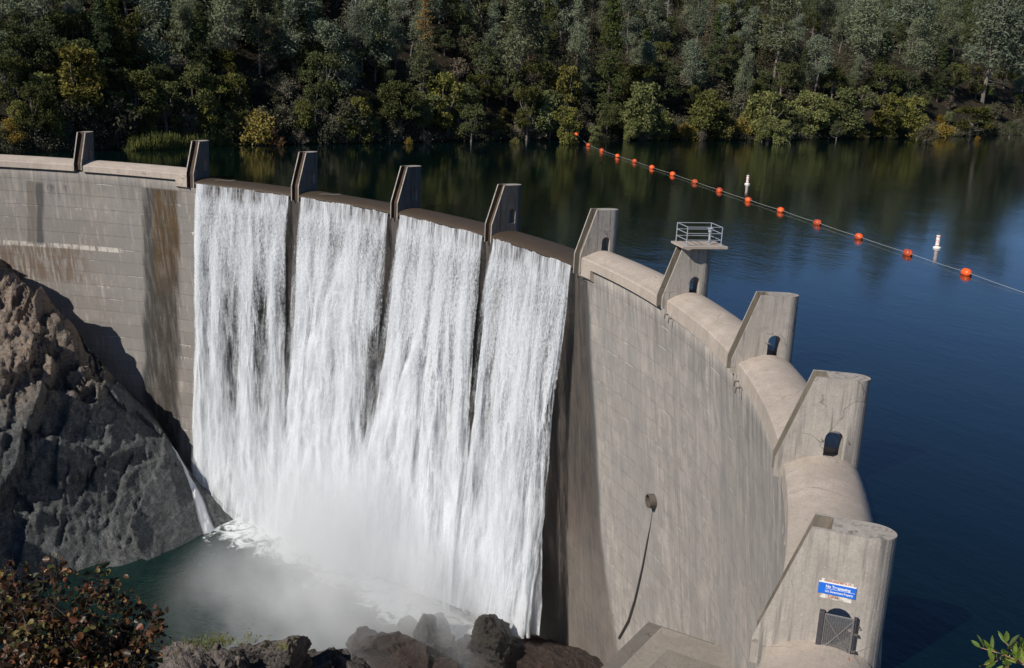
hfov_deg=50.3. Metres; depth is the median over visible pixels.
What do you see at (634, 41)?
grey pine
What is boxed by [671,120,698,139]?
yellow shrub
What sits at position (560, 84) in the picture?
tree
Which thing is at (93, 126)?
brush shrub
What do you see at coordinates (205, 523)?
side chute
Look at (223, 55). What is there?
oak tree
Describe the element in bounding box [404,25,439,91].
grey pine
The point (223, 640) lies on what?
grass tuft
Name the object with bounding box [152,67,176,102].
oak tree
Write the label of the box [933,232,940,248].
marker buoy
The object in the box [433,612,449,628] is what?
boulder
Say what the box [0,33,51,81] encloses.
oak tree
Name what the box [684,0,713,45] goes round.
grey pine
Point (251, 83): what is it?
brush shrub
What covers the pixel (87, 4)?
oak tree
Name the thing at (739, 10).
grey pine
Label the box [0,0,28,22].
grey pine
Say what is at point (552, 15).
fir tree
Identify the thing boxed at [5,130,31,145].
yellow shrub
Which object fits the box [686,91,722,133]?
bank tree
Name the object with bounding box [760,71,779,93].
oak tree
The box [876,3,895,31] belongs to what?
grey pine
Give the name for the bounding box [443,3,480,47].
oak tree
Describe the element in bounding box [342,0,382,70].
grey pine
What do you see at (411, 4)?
brush shrub
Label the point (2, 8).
grey pine
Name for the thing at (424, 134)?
pale shrub
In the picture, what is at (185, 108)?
brush shrub
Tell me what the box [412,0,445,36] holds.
grey pine
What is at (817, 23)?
oak tree
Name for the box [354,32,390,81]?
oak tree
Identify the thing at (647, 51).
grey pine
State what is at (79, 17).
oak tree
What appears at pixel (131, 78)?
oak tree
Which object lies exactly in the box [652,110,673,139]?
bank tree
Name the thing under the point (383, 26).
fir tree
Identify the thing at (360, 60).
oak tree
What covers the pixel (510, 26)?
fir tree
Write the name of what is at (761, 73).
bank tree
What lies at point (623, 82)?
oak tree
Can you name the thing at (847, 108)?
bank tree
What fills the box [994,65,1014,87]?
oak tree
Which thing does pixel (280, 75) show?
brush shrub
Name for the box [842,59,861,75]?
brush shrub
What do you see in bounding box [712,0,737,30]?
oak tree
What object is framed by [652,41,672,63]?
oak tree
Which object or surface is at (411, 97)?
oak tree
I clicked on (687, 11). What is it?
grey pine
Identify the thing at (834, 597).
old sign
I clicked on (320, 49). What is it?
bank tree
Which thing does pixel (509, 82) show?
brush shrub
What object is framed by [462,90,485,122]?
bank tree
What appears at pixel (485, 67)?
oak tree
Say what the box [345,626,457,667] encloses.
boulder
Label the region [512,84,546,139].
oak tree
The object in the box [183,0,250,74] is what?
grey pine
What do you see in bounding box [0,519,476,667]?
pool water
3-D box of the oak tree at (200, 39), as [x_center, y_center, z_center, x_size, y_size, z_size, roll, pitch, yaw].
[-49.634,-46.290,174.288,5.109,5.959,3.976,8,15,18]
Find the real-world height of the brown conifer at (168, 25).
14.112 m
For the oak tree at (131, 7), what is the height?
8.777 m
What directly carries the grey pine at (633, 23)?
on the hillside
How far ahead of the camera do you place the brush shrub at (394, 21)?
202.03 m
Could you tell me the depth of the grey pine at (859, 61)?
266.89 m
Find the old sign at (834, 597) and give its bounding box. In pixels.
[819,578,853,603]
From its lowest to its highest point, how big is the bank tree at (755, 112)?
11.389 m
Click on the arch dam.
(702, 473)
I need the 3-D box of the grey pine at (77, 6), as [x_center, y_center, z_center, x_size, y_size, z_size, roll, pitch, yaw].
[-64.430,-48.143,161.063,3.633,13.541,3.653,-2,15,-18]
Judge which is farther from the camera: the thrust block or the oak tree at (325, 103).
the oak tree at (325, 103)
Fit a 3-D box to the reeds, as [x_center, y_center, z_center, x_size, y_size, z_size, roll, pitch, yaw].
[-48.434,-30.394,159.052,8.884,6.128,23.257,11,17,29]
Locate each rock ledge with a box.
[157,641,246,667]
[229,635,313,667]
[307,647,370,667]
[468,634,603,667]
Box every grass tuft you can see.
[170,633,202,656]
[188,629,226,652]
[200,631,239,647]
[234,628,271,643]
[263,635,296,651]
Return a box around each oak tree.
[0,2,33,48]
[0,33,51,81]
[0,49,26,102]
[0,54,34,115]
[5,18,57,75]
[11,81,61,143]
[26,8,76,65]
[42,34,104,91]
[44,0,88,12]
[44,55,67,77]
[57,10,109,58]
[76,0,94,9]
[82,27,127,75]
[92,14,145,67]
[111,66,164,133]
[116,0,144,20]
[121,45,167,79]
[123,52,141,70]
[127,5,169,48]
[136,79,182,135]
[139,62,177,102]
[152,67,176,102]
[168,63,220,126]
[189,0,214,6]
[190,25,214,51]
[203,0,213,21]
[207,46,238,85]
[218,74,249,111]
[230,104,251,134]
[266,19,285,39]
[294,4,330,49]
[299,50,342,114]
[304,83,331,121]
[325,34,351,60]
[340,50,365,86]
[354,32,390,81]
[355,91,374,115]
[375,80,411,124]
[379,80,422,137]
[380,69,396,86]
[433,27,455,55]
[438,0,456,24]
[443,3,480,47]
[445,82,479,125]
[457,103,489,141]
[463,0,501,26]
[466,74,486,96]
[468,41,500,82]
[473,73,501,103]
[491,67,523,105]
[510,87,540,123]
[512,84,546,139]
[515,16,544,43]
[518,71,526,85]
[521,59,557,99]
[532,89,569,138]
[549,0,571,21]
[558,71,581,106]
[593,103,620,135]
[598,21,616,50]
[605,0,644,36]
[612,62,626,76]
[612,68,632,88]
[619,63,658,99]
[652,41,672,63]
[654,60,683,108]
[657,16,679,41]
[684,84,699,114]
[685,57,710,86]
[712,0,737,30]
[723,34,744,68]
[742,76,768,98]
[754,14,790,47]
[758,0,771,14]
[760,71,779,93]
[771,107,787,123]
[772,62,798,94]
[784,111,805,140]
[804,12,821,34]
[814,69,835,92]
[818,64,844,97]
[829,121,846,140]
[834,75,857,94]
[864,62,901,96]
[865,10,888,37]
[880,96,903,124]
[891,29,912,53]
[894,72,923,97]
[918,90,931,102]
[944,62,971,91]
[953,105,994,135]
[961,28,975,43]
[969,75,986,98]
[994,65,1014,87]
[1005,121,1018,137]
[1008,47,1023,62]
[1009,92,1023,112]
[1011,72,1023,92]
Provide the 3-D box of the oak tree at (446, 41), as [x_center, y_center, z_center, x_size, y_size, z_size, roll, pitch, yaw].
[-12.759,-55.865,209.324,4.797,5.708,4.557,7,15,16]
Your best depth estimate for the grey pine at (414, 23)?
199.72 m
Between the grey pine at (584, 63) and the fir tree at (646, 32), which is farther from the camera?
the fir tree at (646, 32)
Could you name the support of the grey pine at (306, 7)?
on the hillside
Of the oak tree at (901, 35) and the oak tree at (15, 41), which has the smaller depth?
the oak tree at (15, 41)
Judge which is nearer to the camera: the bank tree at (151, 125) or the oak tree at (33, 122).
the oak tree at (33, 122)
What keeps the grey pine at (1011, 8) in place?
on the hillside
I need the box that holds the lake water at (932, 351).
[0,135,1023,667]
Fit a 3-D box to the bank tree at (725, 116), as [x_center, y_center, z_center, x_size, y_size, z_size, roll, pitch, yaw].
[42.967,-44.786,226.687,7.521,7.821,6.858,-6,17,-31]
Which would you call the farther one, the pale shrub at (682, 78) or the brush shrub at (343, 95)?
the pale shrub at (682, 78)
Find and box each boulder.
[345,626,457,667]
[396,615,417,636]
[413,613,460,666]
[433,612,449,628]
[455,634,479,665]
[467,614,511,667]
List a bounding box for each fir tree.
[0,22,8,80]
[90,0,119,90]
[100,0,132,73]
[168,3,184,63]
[183,2,220,95]
[243,3,265,49]
[272,0,284,20]
[287,12,313,89]
[376,0,393,54]
[503,2,521,59]
[537,0,559,39]
[540,31,549,63]
[589,0,629,113]
[638,28,654,82]
[705,12,727,83]
[740,0,754,35]
[794,49,807,92]
[872,32,888,89]
[880,31,892,66]
[919,50,932,89]
[929,44,949,101]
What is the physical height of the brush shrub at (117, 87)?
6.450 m
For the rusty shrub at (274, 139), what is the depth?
166.92 m
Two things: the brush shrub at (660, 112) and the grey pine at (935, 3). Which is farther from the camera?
the grey pine at (935, 3)
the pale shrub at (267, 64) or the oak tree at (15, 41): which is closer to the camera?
the oak tree at (15, 41)
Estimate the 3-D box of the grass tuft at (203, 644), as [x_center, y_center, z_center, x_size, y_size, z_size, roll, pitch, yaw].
[-16.447,16.375,58.411,1.821,1.544,2.729,2,15,-4]
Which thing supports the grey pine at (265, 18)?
on the hillside
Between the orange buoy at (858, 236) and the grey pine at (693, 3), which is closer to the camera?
the orange buoy at (858, 236)
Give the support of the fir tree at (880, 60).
on the hillside
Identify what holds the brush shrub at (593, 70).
on the hillside
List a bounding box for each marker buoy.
[745,173,749,184]
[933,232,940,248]
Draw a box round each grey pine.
[0,0,27,27]
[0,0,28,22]
[0,0,58,50]
[0,30,34,88]
[63,0,85,34]
[102,0,141,28]
[127,0,181,66]
[165,0,200,64]
[167,0,201,55]
[169,0,209,18]
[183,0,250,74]
[222,0,252,48]
[237,0,284,74]
[255,0,323,83]
[274,0,311,76]
[311,0,324,12]
[313,17,365,94]
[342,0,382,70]
[343,0,369,41]
[358,0,403,80]
[385,0,412,35]
[386,20,406,69]
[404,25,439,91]
[405,5,431,56]
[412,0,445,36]
[465,2,482,38]
[469,0,550,101]
[477,29,503,86]
[484,0,502,46]
[550,0,575,44]
[567,0,591,74]
[577,55,592,101]
[593,0,610,36]
[618,0,645,57]
[623,38,660,89]
[627,32,640,64]
[639,0,661,27]
[639,0,671,42]
[653,0,670,30]
[676,0,692,35]
[680,37,710,99]
[684,0,699,18]
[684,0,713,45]
[707,3,734,62]
[729,0,744,29]
[733,43,757,94]
[734,6,761,50]
[746,18,763,52]
[748,0,807,75]
[785,17,800,46]
[790,13,806,51]
[791,0,812,18]
[804,33,835,93]
[810,0,844,36]
[830,3,857,51]
[834,0,898,77]
[836,0,858,17]
[847,54,866,85]
[873,13,888,52]
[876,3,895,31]
[884,0,940,55]
[887,0,900,26]
[896,13,936,78]
[916,6,959,56]
[922,0,944,36]
[928,26,948,62]
[938,0,948,18]
[942,0,961,35]
[942,19,966,56]
[950,0,964,18]
[956,0,1023,102]
[972,0,979,14]
[986,0,1023,31]
[1008,62,1023,96]
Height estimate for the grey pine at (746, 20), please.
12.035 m
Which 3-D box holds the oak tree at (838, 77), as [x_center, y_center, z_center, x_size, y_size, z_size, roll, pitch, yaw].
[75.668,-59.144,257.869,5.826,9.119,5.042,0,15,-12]
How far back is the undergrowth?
234.97 m
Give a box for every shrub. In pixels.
[0,125,7,138]
[1,116,22,133]
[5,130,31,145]
[41,90,95,131]
[71,7,90,39]
[72,113,112,140]
[91,94,145,140]
[99,63,134,100]
[102,14,133,33]
[113,4,131,19]
[129,73,178,108]
[163,54,190,80]
[169,108,199,133]
[171,85,201,120]
[191,49,224,74]
[199,106,222,125]
[203,3,248,34]
[216,89,256,121]
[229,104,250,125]
[235,26,246,37]
[237,105,276,145]
[238,67,262,98]
[247,0,266,11]
[248,105,282,133]
[251,52,278,72]
[257,84,284,104]
[259,99,299,134]
[264,70,291,88]
[264,127,287,145]
[272,77,299,99]
[288,95,311,110]
[288,127,310,143]
[309,107,349,143]
[321,74,363,110]
[326,110,339,129]
[327,94,372,130]
[339,0,370,17]
[367,106,385,124]
[375,0,397,13]
[382,117,405,135]
[385,12,406,31]
[403,0,418,11]
[404,137,412,144]
[418,131,432,141]
[429,65,446,79]
[448,58,468,78]
[449,124,458,134]
[450,29,483,61]
[485,0,507,13]
[487,116,509,133]
[495,70,530,93]
[496,19,511,37]
[498,106,511,115]
[507,118,549,139]
[511,137,519,143]
[551,57,570,77]
[561,47,587,69]
[570,16,582,22]
[571,111,588,133]
[572,99,598,119]
[581,77,605,94]
[583,123,594,134]
[586,52,617,81]
[635,128,652,140]
[654,92,673,105]
[655,107,669,121]
[660,39,673,55]
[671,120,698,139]
[675,70,689,87]
[694,130,706,139]
[700,79,733,102]
[709,121,735,139]
[725,88,755,116]
[730,114,755,134]
[744,62,760,74]
[753,46,781,67]
[781,89,799,111]
[798,57,820,77]
[827,120,847,137]
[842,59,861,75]
[853,125,869,138]
[859,92,880,108]
[886,131,898,138]
[913,122,940,142]
[934,114,946,123]
[935,122,956,137]
[941,95,957,108]
[986,62,1001,73]
[987,100,1007,119]
[1012,104,1023,122]
[1012,119,1022,127]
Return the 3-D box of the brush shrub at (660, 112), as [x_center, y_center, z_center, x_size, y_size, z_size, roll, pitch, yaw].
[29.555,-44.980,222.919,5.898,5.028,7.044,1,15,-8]
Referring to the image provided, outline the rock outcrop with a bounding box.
[0,259,232,590]
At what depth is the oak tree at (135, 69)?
161.99 m
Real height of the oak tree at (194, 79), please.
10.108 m
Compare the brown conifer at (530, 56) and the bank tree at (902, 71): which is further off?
the bank tree at (902, 71)
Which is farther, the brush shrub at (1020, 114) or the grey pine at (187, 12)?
the brush shrub at (1020, 114)
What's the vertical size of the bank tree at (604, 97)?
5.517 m
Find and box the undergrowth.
[0,0,1023,152]
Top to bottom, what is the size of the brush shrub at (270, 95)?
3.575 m
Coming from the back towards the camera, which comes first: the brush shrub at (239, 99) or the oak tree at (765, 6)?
the oak tree at (765, 6)
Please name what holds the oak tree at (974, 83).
on the hillside
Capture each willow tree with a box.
[28,72,60,106]
[53,43,108,124]
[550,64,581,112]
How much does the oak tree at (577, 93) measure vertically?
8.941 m
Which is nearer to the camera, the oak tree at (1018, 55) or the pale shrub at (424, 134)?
the pale shrub at (424, 134)
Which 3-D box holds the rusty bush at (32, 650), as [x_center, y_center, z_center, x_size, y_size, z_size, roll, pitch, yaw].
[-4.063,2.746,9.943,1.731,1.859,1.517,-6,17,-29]
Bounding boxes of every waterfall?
[192,184,287,533]
[275,197,386,571]
[351,215,481,608]
[447,239,570,638]
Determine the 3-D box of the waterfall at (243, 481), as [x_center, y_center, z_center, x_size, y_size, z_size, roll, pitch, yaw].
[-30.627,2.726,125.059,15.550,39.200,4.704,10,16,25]
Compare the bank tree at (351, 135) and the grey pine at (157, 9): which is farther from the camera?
the bank tree at (351, 135)
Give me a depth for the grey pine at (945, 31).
307.04 m
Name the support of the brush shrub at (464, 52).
on the hillside
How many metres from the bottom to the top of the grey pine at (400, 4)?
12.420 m
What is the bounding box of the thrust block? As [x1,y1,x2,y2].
[601,622,731,667]
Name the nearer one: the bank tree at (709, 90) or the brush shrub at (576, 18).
the bank tree at (709, 90)
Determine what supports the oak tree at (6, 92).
on the hillside
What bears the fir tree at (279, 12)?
on the hillside
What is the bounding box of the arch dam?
[0,131,896,667]
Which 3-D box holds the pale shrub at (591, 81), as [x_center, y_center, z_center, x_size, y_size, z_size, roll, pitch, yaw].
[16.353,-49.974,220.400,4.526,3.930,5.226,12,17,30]
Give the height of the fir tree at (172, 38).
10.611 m
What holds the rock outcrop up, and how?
on the ground
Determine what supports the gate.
attached to the arch dam
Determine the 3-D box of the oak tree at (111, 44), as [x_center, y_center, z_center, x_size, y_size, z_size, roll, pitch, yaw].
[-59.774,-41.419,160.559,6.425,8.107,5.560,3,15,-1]
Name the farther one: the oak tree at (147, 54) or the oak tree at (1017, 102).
the oak tree at (1017, 102)
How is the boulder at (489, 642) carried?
on the rock ledge at (532, 651)
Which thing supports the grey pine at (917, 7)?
on the hillside
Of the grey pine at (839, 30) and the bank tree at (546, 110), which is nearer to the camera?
the bank tree at (546, 110)
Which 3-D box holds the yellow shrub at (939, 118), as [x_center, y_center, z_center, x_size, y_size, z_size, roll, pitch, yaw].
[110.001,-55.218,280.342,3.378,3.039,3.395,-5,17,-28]
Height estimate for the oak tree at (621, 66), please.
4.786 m
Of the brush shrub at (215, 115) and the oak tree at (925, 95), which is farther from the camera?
the oak tree at (925, 95)
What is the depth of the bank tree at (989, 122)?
288.35 m
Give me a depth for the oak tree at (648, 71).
220.71 m
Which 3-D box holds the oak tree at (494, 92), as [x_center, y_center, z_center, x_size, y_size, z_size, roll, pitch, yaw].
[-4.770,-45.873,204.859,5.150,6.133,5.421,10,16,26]
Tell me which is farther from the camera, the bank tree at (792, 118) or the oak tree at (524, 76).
the bank tree at (792, 118)
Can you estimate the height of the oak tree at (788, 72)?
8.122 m
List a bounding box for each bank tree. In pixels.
[6,99,27,127]
[27,94,48,125]
[75,65,103,96]
[103,90,130,117]
[136,115,157,135]
[193,83,227,130]
[218,109,242,140]
[223,71,247,104]
[290,98,316,132]
[303,38,327,76]
[337,111,356,141]
[347,96,372,142]
[410,91,439,129]
[425,71,465,139]
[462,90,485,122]
[523,89,559,138]
[551,105,583,144]
[588,125,601,141]
[598,93,614,116]
[614,109,624,125]
[619,80,666,139]
[623,119,639,139]
[641,95,662,127]
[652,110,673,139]
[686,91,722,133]
[703,88,720,106]
[709,100,733,135]
[721,57,742,87]
[738,90,796,140]
[754,115,773,141]
[756,70,766,84]
[757,95,777,114]
[767,118,794,144]
[786,110,797,131]
[794,90,830,136]
[820,97,838,125]
[833,85,880,136]
[870,92,906,138]
[891,68,909,91]
[897,95,929,139]
[897,97,911,125]
[901,91,918,97]
[943,111,953,122]
[974,66,982,76]
[978,78,996,97]
[979,106,993,129]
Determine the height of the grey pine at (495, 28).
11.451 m
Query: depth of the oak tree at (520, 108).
203.84 m
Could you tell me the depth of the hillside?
219.59 m
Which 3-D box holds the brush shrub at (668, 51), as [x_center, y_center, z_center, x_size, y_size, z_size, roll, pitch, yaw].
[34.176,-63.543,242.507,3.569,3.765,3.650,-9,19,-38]
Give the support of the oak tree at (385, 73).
on the hillside
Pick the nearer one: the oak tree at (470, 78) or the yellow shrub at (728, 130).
the oak tree at (470, 78)
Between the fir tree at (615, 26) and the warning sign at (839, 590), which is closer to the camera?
the warning sign at (839, 590)
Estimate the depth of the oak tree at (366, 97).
181.18 m
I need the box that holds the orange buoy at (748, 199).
[745,197,751,201]
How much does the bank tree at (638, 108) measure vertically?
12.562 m
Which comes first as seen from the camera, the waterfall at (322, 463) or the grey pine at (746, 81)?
the waterfall at (322, 463)
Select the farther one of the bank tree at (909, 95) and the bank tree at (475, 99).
the bank tree at (909, 95)
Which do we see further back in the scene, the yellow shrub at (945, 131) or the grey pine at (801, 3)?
the grey pine at (801, 3)
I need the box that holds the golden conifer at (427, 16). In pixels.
[408,0,439,101]
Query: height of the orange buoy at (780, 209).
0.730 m
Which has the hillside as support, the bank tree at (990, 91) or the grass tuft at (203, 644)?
the bank tree at (990, 91)
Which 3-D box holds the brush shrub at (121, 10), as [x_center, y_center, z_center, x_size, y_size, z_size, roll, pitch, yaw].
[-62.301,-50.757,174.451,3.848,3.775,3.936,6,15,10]
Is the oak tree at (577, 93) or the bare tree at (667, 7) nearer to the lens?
the oak tree at (577, 93)
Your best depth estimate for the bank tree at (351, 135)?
176.98 m
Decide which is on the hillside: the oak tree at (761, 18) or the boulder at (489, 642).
the oak tree at (761, 18)
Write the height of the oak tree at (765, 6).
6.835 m
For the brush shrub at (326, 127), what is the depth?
174.74 m
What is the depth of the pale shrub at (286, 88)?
176.21 m
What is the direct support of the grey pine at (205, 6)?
on the hillside
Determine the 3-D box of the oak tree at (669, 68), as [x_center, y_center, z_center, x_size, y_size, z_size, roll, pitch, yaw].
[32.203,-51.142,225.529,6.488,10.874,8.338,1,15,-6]
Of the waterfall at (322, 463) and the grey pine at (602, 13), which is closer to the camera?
the waterfall at (322, 463)
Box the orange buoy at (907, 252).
[903,249,912,255]
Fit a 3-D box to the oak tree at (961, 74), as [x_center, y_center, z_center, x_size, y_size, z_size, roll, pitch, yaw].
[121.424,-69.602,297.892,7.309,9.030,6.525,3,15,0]
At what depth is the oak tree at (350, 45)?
185.97 m
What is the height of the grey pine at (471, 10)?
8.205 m
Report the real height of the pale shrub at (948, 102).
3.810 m
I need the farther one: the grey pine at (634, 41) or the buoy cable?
the grey pine at (634, 41)
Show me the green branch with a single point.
(1007, 660)
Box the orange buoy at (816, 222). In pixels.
[813,219,821,224]
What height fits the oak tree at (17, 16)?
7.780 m
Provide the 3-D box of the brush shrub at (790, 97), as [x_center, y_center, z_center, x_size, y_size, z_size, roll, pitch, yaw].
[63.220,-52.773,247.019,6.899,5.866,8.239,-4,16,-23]
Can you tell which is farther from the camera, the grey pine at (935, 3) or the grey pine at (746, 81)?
the grey pine at (935, 3)
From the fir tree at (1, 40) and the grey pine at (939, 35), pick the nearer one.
the fir tree at (1, 40)
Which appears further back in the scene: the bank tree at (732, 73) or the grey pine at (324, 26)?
the bank tree at (732, 73)
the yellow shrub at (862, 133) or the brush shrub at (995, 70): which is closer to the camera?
the yellow shrub at (862, 133)
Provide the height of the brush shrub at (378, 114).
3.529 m
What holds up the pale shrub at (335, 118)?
on the hillside
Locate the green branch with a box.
[971,631,1023,667]
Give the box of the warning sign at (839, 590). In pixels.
[818,580,856,599]
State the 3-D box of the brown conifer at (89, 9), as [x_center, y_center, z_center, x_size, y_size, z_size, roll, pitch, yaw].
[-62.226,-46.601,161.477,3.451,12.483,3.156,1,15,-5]
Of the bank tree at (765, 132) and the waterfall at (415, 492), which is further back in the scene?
the bank tree at (765, 132)
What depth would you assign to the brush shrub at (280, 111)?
170.80 m
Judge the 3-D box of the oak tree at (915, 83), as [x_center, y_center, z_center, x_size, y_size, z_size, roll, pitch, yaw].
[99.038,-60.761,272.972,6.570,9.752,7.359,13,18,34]
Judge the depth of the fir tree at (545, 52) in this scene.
220.34 m
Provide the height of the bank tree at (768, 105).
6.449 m
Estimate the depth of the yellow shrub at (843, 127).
246.96 m
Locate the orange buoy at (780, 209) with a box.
[777,207,784,211]
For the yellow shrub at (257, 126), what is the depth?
166.27 m
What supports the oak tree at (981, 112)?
on the hillside
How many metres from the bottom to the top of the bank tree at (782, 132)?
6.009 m
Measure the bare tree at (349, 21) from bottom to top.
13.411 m
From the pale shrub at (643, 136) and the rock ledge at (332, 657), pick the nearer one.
the rock ledge at (332, 657)
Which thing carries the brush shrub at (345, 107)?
on the hillside
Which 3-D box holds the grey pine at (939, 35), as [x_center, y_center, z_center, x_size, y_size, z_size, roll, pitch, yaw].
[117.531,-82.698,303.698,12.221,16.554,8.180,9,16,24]
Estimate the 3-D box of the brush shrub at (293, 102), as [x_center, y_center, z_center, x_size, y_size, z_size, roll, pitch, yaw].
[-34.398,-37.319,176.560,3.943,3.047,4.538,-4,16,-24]
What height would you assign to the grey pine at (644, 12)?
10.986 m
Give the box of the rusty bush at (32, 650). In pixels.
[0,552,170,667]
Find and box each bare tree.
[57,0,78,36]
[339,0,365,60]
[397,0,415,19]
[664,0,673,16]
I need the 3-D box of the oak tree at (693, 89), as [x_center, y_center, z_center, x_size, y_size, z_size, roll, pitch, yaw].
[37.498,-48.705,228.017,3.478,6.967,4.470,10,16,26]
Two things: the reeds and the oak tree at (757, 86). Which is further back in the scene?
the oak tree at (757, 86)
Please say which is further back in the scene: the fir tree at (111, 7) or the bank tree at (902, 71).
the bank tree at (902, 71)
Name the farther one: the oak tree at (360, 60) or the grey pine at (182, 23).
the oak tree at (360, 60)
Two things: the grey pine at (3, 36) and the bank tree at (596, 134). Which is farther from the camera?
the bank tree at (596, 134)
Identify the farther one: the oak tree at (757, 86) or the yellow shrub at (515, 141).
the oak tree at (757, 86)
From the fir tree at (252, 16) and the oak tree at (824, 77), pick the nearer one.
the fir tree at (252, 16)
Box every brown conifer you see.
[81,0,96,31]
[163,0,172,37]
[319,0,329,12]
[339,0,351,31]
[521,0,541,63]
[541,29,551,60]
[584,9,593,54]
[699,0,720,68]
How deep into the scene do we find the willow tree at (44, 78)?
147.23 m
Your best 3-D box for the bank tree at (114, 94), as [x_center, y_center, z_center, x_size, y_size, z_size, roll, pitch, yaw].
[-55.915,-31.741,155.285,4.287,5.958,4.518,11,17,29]
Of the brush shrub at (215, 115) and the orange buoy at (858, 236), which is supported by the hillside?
the brush shrub at (215, 115)
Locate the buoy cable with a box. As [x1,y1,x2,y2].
[585,142,1023,292]
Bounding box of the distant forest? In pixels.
[583,0,1023,49]
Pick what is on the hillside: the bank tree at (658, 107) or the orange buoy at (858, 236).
the bank tree at (658, 107)
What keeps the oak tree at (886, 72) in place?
on the hillside
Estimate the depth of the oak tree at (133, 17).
167.85 m
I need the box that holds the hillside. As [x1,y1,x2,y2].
[0,0,1023,152]
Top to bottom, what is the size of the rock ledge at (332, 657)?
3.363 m
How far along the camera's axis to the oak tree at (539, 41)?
223.05 m
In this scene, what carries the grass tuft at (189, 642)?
on the rock ledge at (197, 656)
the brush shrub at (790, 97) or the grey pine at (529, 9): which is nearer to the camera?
the grey pine at (529, 9)
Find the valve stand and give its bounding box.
[707,228,713,244]
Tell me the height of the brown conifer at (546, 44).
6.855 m
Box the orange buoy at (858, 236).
[854,233,862,238]
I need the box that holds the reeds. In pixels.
[118,118,238,151]
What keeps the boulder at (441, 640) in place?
in the pool water at (236, 579)
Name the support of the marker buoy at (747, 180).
on the lake water at (932, 351)
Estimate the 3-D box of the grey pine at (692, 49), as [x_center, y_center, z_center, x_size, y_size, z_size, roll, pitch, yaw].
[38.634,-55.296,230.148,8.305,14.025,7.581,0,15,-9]
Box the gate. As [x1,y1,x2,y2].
[815,609,857,654]
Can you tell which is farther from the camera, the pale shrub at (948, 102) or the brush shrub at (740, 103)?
the pale shrub at (948, 102)
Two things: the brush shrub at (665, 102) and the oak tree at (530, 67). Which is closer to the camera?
the oak tree at (530, 67)
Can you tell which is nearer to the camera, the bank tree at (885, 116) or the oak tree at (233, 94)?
the oak tree at (233, 94)
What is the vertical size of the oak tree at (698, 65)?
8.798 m
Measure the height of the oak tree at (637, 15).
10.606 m
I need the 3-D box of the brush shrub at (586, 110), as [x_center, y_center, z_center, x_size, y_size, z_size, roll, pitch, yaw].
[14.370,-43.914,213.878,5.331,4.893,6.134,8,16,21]
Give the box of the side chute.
[172,446,213,533]
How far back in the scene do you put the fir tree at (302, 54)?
178.29 m
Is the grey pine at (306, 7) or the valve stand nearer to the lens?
the valve stand
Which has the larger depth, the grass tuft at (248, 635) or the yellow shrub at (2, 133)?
the yellow shrub at (2, 133)
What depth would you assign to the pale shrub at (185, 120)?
162.14 m
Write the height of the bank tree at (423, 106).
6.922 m
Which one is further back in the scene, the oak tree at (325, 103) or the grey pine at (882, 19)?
the grey pine at (882, 19)
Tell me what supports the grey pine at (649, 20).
on the hillside
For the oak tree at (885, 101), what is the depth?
257.07 m
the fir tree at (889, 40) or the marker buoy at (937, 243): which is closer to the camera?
the marker buoy at (937, 243)
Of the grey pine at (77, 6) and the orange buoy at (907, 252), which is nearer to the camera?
the orange buoy at (907, 252)
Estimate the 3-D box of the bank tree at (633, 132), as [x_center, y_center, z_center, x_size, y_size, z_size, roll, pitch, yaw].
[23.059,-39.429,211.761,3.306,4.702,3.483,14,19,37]
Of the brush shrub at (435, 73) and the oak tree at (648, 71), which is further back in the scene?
the oak tree at (648, 71)
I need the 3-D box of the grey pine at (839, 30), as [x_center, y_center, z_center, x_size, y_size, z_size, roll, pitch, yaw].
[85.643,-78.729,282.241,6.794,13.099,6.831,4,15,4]
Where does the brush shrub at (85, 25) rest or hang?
on the hillside
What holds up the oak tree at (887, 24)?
on the hillside
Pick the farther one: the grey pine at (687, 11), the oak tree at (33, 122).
the grey pine at (687, 11)
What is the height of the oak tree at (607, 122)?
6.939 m
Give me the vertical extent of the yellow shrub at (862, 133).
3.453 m
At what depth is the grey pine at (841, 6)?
323.00 m
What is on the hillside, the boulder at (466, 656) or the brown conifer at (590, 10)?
the brown conifer at (590, 10)
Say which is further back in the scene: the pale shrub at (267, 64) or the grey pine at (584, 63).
the grey pine at (584, 63)
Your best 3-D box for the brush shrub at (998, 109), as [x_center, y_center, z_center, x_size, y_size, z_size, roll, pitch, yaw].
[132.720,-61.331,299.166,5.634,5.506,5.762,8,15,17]
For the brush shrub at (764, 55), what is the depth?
257.25 m
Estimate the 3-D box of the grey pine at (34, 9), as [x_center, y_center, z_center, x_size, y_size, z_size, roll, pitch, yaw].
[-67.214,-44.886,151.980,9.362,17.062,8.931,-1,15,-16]
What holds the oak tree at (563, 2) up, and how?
on the hillside
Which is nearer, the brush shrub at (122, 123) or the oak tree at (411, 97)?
the brush shrub at (122, 123)
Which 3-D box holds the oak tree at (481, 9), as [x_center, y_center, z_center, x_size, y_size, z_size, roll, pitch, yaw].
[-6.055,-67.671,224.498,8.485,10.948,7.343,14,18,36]
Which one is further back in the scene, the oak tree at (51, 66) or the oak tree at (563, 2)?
the oak tree at (563, 2)
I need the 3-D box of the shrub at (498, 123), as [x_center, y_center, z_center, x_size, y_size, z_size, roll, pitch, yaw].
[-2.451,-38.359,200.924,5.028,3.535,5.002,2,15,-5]
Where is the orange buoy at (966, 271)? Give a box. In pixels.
[961,268,971,275]
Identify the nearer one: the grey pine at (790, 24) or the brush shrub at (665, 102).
the brush shrub at (665, 102)

